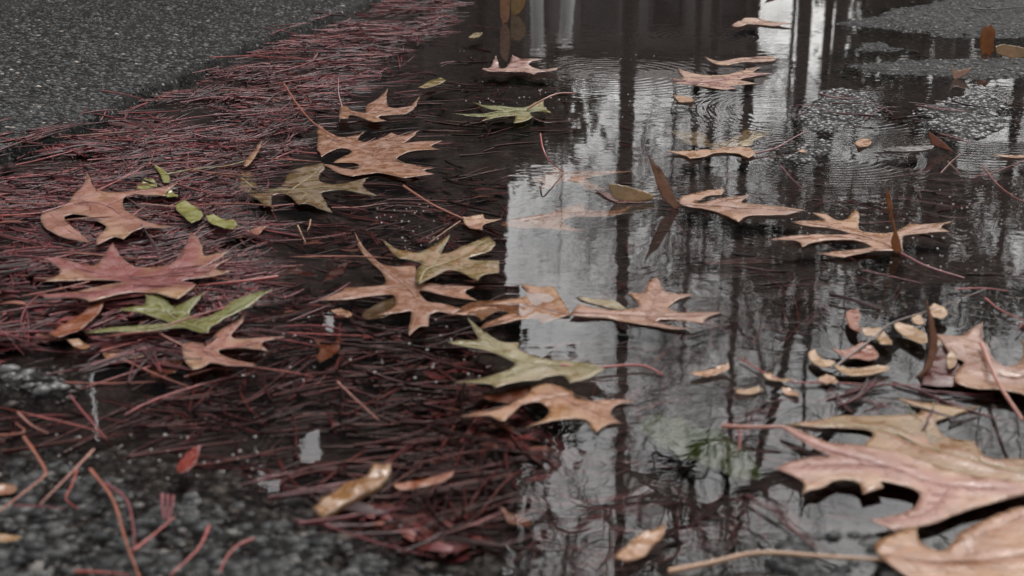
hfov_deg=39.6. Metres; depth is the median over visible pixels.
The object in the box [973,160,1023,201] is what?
pine needle
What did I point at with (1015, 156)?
leaflet
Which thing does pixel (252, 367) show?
pine needle
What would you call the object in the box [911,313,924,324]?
winged seed
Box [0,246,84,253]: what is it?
pine needle
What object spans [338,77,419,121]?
oak leaf
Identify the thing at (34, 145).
pine needle
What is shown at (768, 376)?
winged seed
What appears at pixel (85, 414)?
pine needle
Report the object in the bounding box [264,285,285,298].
pine needle
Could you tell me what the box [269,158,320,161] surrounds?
pine needle
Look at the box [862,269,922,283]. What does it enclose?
pine needle
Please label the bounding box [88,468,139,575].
pine needle
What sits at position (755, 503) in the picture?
sunken needle litter
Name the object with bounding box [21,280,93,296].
pine needle
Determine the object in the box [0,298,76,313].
pine needle
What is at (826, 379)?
winged seed
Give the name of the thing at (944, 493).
oak leaf
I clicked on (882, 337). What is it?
winged seed
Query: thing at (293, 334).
pine needle
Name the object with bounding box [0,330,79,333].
pine needle
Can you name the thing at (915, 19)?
asphalt stones
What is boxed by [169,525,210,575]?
pine needle
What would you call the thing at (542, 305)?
oak leaf
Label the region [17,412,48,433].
pine needle
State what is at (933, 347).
curled leaf
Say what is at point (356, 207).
pine needle
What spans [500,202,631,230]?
oak leaf
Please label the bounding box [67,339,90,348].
leaflet
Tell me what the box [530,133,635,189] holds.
oak leaf
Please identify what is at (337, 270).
leaflet
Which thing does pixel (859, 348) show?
twig
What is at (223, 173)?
pine needle
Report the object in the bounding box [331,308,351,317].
leaflet
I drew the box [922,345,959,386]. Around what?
oak leaf
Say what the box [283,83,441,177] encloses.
oak leaf
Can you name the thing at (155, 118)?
pine needle
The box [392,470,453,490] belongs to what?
leaflet
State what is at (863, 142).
leaflet
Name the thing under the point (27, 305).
pine needle
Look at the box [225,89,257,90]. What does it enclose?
pine needle
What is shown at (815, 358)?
winged seed
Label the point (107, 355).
leaflet
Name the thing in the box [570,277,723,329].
oak leaf
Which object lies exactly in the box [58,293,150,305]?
pine needle
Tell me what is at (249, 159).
leaflet
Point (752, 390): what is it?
winged seed
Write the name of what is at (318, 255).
pine needle
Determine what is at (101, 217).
pine needle
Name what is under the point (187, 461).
leaflet
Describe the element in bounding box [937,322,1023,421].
oak leaf
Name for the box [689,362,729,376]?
leaflet
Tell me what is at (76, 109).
asphalt stones
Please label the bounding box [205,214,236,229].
winged seed
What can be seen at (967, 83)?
asphalt stones
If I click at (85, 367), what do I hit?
pine needle
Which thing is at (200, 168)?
grass stalk
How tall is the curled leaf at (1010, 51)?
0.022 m
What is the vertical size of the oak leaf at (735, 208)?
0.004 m
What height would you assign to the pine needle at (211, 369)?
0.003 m
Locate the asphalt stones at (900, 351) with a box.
[752,185,1023,421]
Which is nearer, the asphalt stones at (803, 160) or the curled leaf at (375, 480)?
the curled leaf at (375, 480)
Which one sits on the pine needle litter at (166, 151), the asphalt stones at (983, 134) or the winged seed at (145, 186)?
the winged seed at (145, 186)
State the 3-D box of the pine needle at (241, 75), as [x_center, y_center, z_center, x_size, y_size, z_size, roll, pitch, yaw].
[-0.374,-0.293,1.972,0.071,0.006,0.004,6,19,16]
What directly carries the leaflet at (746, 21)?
on the puddle water
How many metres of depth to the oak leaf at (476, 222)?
1.32 m
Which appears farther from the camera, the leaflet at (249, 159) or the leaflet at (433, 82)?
the leaflet at (433, 82)
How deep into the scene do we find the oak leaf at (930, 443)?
0.86 m
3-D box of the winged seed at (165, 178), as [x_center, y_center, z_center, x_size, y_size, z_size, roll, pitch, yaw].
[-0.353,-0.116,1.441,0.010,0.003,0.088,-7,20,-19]
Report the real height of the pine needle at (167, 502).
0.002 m
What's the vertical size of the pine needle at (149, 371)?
0.003 m
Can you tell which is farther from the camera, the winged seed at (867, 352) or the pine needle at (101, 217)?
the pine needle at (101, 217)
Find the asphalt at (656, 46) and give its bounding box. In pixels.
[0,0,1023,575]
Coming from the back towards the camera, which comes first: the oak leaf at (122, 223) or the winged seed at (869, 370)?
the oak leaf at (122, 223)
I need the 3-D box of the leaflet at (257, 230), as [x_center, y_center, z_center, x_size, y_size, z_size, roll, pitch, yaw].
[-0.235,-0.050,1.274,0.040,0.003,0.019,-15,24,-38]
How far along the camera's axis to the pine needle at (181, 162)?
1.49 m
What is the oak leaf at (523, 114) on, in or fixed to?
on the puddle water
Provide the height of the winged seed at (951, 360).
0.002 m
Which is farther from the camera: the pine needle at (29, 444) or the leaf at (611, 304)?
the leaf at (611, 304)
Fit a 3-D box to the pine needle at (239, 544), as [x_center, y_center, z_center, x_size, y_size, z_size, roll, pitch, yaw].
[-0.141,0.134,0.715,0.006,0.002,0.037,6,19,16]
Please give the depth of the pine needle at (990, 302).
1.10 m
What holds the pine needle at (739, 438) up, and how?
on the puddle water
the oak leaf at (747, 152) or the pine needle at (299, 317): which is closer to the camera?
the pine needle at (299, 317)
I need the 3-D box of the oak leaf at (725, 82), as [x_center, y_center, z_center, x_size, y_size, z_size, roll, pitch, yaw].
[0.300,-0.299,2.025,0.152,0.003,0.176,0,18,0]
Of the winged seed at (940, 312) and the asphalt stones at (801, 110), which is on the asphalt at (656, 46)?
the asphalt stones at (801, 110)
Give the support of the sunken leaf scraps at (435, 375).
on the asphalt at (656, 46)
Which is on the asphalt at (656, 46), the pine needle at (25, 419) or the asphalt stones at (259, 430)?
the asphalt stones at (259, 430)
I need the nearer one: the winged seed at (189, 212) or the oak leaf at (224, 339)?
the oak leaf at (224, 339)
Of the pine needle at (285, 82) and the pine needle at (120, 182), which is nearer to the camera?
the pine needle at (120, 182)
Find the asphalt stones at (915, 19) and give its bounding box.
[815,0,1023,46]
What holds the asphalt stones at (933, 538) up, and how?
on the asphalt at (656, 46)
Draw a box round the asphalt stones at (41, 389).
[0,364,95,411]
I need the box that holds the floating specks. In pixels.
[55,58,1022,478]
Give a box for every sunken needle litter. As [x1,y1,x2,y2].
[0,24,597,564]
[469,79,1023,575]
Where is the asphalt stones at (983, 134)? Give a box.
[901,91,1023,155]
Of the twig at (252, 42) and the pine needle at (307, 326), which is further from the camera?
the twig at (252, 42)
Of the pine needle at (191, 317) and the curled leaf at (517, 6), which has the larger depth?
the curled leaf at (517, 6)
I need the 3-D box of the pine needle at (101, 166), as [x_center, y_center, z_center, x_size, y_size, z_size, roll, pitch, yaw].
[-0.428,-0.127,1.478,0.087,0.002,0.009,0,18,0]
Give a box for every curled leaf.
[313,463,390,518]
[500,0,509,23]
[510,0,525,14]
[647,153,679,209]
[914,295,937,377]
[928,131,953,152]
[952,67,972,78]
[980,24,995,55]
[996,44,1023,58]
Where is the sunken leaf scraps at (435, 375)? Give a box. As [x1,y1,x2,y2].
[256,59,511,385]
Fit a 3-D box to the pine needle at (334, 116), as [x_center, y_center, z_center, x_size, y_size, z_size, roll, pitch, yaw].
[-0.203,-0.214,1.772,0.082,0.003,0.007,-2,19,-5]
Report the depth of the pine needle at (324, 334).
1.03 m
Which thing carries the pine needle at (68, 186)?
on the pine needle litter at (166, 151)
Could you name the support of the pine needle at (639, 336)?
on the puddle water
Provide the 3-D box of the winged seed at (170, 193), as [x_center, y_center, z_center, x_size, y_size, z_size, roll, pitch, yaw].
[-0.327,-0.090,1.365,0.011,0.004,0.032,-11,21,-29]
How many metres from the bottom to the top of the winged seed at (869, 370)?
0.002 m
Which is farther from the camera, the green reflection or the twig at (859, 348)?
the twig at (859, 348)
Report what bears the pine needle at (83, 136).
on the pine needle litter at (166, 151)
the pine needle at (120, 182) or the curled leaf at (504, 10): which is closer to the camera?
the pine needle at (120, 182)
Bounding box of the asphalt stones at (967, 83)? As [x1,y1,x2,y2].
[825,58,1023,91]
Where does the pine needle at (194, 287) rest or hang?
on the pine needle litter at (166, 151)
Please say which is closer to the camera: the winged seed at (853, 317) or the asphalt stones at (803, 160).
the winged seed at (853, 317)
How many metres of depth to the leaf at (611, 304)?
1.10 m
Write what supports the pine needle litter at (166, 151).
on the puddle water
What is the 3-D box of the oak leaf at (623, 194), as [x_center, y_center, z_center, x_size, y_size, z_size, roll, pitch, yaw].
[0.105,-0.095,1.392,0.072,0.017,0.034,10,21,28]
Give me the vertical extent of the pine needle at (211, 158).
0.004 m
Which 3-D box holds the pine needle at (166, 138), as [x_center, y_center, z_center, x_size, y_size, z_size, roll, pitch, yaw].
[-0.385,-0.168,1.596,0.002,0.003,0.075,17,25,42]
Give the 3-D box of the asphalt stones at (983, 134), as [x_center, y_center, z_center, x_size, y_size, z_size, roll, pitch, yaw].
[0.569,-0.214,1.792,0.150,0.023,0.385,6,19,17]
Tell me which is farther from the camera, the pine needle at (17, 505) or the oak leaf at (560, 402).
the oak leaf at (560, 402)
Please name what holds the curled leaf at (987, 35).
on the puddle water
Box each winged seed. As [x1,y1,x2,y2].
[137,178,157,188]
[154,164,169,182]
[165,189,177,196]
[175,200,202,222]
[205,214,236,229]
[735,386,762,394]
[763,372,792,381]
[781,387,799,395]
[808,349,834,367]
[817,374,837,383]
[831,342,878,360]
[834,364,889,375]
[845,308,860,332]
[861,327,891,344]
[894,322,927,343]
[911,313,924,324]
[927,303,947,318]
[946,351,956,368]
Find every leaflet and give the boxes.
[0,484,16,495]
[0,534,21,542]
[49,301,104,337]
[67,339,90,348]
[102,347,143,359]
[151,357,184,378]
[176,444,200,472]
[237,226,265,237]
[244,141,261,166]
[281,264,317,276]
[314,336,340,362]
[322,262,347,282]
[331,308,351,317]
[361,297,394,319]
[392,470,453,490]
[418,78,444,87]
[469,32,482,37]
[500,507,533,526]
[614,523,665,560]
[674,95,693,102]
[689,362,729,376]
[732,18,790,26]
[855,138,871,146]
[880,145,933,151]
[996,155,1023,157]
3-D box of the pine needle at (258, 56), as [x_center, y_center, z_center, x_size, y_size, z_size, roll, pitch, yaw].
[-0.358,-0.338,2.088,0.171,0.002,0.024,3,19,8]
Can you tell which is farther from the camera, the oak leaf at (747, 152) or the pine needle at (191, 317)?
the oak leaf at (747, 152)
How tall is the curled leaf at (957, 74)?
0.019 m
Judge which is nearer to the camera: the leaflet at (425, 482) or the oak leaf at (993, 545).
the oak leaf at (993, 545)
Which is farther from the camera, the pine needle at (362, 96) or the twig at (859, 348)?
the pine needle at (362, 96)
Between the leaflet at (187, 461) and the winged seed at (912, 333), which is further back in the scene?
the winged seed at (912, 333)
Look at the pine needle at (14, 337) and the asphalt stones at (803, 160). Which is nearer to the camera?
the pine needle at (14, 337)
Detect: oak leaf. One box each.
[0,173,176,244]
[43,232,277,301]
[84,289,271,332]
[156,311,284,369]
[238,163,376,231]
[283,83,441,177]
[320,231,476,335]
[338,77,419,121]
[383,235,498,283]
[403,185,499,229]
[447,318,662,387]
[452,92,576,122]
[454,283,569,328]
[460,383,634,432]
[481,384,531,403]
[482,55,556,74]
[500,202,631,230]
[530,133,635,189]
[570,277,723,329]
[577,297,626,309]
[595,183,657,202]
[665,129,771,147]
[667,130,806,158]
[668,506,1023,575]
[673,67,771,89]
[679,188,802,221]
[705,56,776,64]
[722,423,1023,531]
[770,188,964,278]
[785,397,1023,480]
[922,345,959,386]
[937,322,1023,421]
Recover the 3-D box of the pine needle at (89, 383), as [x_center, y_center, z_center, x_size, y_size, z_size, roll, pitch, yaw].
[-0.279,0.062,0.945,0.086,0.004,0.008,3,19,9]
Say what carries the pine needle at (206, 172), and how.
on the pine needle litter at (166, 151)
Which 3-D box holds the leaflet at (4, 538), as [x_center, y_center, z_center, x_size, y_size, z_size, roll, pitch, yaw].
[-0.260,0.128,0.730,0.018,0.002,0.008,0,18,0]
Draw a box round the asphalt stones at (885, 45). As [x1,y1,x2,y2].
[834,42,930,61]
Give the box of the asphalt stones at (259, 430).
[126,345,535,471]
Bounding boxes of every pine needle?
[0,234,56,246]
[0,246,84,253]
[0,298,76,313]
[0,318,53,337]
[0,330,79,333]
[0,331,43,348]
[0,333,55,338]
[0,407,98,431]
[0,414,68,420]
[0,422,24,435]
[0,435,46,510]
[7,202,65,204]
[13,144,58,147]
[13,504,65,508]
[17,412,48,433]
[20,296,37,326]
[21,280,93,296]
[40,448,94,504]
[45,359,149,375]
[49,183,95,187]
[55,130,140,137]
[55,134,111,137]
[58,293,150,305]
[60,164,140,167]
[63,252,137,258]
[65,381,155,384]
[65,469,77,508]
[66,216,152,220]
[69,394,107,440]
[70,288,198,299]
[74,570,128,575]
[78,182,154,186]
[78,291,209,295]
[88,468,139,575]
[94,331,158,337]
[97,170,138,189]
[104,482,135,552]
[118,110,182,112]
[118,272,208,282]
[123,358,188,386]
[124,375,240,415]
[128,274,233,280]
[131,516,174,552]
[134,116,176,119]
[134,285,248,293]
[139,133,196,144]
[140,203,201,207]
[143,160,219,164]
[160,113,233,123]
[160,493,174,520]
[162,306,226,327]
[168,260,270,269]
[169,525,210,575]
[174,182,221,195]
[181,166,235,177]
[184,363,254,376]
[188,155,234,161]
[189,170,251,175]
[194,203,275,206]
[209,363,312,376]
[210,55,322,60]
[219,75,264,77]
[219,537,253,573]
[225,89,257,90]
[235,333,316,346]
[238,86,284,91]
[240,327,333,342]
[252,75,322,86]
[252,116,286,121]
[256,289,303,302]
[264,203,297,206]
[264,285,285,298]
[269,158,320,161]
[270,325,346,331]
[271,232,351,240]
[272,60,314,73]
[286,305,329,322]
[289,332,366,335]
[291,254,348,258]
[292,255,391,258]
[301,62,350,63]
[308,282,349,304]
[316,116,357,116]
[322,117,389,123]
[332,203,384,207]
[333,205,367,210]
[337,381,379,420]
[343,94,378,97]
[381,80,417,82]
[396,90,425,92]
[618,334,663,340]
[738,429,740,449]
[740,358,921,384]
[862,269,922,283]
[956,287,1023,320]
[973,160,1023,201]
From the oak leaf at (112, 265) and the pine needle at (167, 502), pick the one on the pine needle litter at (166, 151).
the oak leaf at (112, 265)
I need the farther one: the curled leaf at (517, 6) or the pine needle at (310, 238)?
the curled leaf at (517, 6)
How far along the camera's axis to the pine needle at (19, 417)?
0.89 m
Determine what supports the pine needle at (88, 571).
on the asphalt stones at (188, 522)
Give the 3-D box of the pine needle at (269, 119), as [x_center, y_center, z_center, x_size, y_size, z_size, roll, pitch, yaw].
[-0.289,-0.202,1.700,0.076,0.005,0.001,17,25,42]
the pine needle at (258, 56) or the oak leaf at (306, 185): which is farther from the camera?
the pine needle at (258, 56)
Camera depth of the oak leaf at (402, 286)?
1.12 m
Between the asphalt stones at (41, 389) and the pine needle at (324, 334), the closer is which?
the asphalt stones at (41, 389)
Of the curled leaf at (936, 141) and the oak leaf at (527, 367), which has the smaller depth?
the oak leaf at (527, 367)
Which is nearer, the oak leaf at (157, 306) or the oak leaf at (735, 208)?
the oak leaf at (157, 306)
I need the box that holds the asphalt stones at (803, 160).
[759,133,863,182]
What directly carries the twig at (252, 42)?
on the asphalt at (656, 46)
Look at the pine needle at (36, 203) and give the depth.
1.34 m
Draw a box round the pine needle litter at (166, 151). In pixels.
[0,0,476,388]
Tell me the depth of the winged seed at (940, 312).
1.06 m
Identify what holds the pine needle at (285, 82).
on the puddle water
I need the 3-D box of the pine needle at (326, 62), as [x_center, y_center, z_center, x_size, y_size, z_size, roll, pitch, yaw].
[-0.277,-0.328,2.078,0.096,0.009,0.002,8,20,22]
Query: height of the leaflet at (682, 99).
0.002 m
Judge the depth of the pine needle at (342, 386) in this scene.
0.92 m
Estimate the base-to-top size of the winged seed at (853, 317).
0.002 m
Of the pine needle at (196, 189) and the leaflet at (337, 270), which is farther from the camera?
the pine needle at (196, 189)
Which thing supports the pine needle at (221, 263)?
on the pine needle litter at (166, 151)
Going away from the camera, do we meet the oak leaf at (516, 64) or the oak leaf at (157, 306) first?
the oak leaf at (157, 306)
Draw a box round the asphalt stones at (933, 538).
[617,503,1023,575]
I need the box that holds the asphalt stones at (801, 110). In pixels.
[777,88,893,146]
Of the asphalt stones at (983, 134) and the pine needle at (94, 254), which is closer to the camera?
the pine needle at (94, 254)
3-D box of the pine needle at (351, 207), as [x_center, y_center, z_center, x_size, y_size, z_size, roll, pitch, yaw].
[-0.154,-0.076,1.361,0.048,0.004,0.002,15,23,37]
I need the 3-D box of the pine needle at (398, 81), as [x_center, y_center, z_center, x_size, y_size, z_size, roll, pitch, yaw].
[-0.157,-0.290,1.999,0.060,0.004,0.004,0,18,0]
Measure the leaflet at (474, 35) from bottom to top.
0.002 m
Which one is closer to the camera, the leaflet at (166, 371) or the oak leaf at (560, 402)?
the oak leaf at (560, 402)
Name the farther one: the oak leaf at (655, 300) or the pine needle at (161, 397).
the oak leaf at (655, 300)
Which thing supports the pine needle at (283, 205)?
on the puddle water
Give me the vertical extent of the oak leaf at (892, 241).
0.062 m
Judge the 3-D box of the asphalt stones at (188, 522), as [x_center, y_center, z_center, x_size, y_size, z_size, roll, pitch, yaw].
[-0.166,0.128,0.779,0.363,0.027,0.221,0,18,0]
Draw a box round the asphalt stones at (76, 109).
[0,0,356,153]
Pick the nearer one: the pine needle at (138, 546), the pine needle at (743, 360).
the pine needle at (138, 546)
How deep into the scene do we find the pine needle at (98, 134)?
1.62 m
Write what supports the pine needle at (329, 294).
on the puddle water
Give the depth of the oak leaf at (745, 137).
1.65 m
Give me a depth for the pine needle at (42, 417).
0.89 m
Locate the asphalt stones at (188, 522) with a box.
[0,445,542,575]
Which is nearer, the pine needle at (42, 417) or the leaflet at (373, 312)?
the pine needle at (42, 417)
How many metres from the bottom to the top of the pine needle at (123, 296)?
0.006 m
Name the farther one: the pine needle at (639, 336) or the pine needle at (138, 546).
the pine needle at (639, 336)
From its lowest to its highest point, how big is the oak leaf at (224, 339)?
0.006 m
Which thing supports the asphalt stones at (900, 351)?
on the asphalt at (656, 46)
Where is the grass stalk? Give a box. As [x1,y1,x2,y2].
[167,161,243,174]
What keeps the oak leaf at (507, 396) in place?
in the puddle water
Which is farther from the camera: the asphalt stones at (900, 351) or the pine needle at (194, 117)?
the pine needle at (194, 117)
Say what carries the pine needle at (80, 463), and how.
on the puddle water
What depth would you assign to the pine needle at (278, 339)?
1.02 m
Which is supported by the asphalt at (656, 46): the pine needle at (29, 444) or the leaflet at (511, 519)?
the leaflet at (511, 519)
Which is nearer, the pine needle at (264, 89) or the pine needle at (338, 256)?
the pine needle at (338, 256)
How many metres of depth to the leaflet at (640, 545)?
0.73 m
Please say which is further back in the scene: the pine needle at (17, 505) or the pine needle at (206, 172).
the pine needle at (206, 172)
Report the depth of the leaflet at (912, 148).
1.60 m
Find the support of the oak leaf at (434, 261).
on the puddle water
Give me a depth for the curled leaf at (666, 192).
1.35 m
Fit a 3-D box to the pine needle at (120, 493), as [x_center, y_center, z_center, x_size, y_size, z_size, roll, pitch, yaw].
[-0.204,0.120,0.753,0.008,0.002,0.085,-8,20,-24]
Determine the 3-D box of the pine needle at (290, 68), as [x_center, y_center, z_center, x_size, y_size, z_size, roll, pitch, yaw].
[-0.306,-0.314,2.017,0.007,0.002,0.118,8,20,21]
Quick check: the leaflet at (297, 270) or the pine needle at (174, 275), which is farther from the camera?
the leaflet at (297, 270)
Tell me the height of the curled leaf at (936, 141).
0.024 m
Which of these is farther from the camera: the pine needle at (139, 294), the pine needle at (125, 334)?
the pine needle at (139, 294)
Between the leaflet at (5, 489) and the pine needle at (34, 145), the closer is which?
the leaflet at (5, 489)
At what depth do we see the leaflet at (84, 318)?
1.03 m
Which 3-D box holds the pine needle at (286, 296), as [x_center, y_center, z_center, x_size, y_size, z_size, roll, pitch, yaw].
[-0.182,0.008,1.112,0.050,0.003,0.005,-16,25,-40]
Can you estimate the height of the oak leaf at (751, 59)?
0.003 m
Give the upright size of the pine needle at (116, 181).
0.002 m
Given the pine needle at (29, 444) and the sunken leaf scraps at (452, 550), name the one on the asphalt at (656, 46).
the sunken leaf scraps at (452, 550)
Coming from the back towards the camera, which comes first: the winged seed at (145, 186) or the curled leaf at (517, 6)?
the curled leaf at (517, 6)
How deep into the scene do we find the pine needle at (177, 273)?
1.13 m
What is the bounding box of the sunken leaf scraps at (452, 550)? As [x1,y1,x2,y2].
[329,398,570,562]
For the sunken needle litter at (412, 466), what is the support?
on the puddle water
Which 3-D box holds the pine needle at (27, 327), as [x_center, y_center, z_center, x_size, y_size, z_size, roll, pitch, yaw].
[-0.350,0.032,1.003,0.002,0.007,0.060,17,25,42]
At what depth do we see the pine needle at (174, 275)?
1.12 m
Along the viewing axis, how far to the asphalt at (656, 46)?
1.39 m
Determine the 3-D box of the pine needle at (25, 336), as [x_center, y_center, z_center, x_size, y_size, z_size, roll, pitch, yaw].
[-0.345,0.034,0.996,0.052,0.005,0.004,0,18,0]
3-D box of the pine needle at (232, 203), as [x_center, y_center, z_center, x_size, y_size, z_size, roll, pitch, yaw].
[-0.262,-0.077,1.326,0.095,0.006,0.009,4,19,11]
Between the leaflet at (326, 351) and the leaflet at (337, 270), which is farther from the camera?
the leaflet at (337, 270)
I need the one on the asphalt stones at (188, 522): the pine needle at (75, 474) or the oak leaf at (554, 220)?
the pine needle at (75, 474)
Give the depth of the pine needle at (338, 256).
1.21 m
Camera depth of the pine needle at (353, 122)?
1.74 m
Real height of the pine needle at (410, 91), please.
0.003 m
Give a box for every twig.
[238,39,269,51]
[833,288,985,367]
[968,7,1023,9]
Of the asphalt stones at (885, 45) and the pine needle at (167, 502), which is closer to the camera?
the pine needle at (167, 502)
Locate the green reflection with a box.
[637,411,763,481]
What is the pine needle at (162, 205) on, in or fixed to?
on the pine needle litter at (166, 151)
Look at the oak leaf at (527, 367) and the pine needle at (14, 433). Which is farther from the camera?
the oak leaf at (527, 367)
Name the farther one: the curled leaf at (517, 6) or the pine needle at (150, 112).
the curled leaf at (517, 6)
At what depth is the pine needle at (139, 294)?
1.08 m
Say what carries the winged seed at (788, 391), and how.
on the puddle water

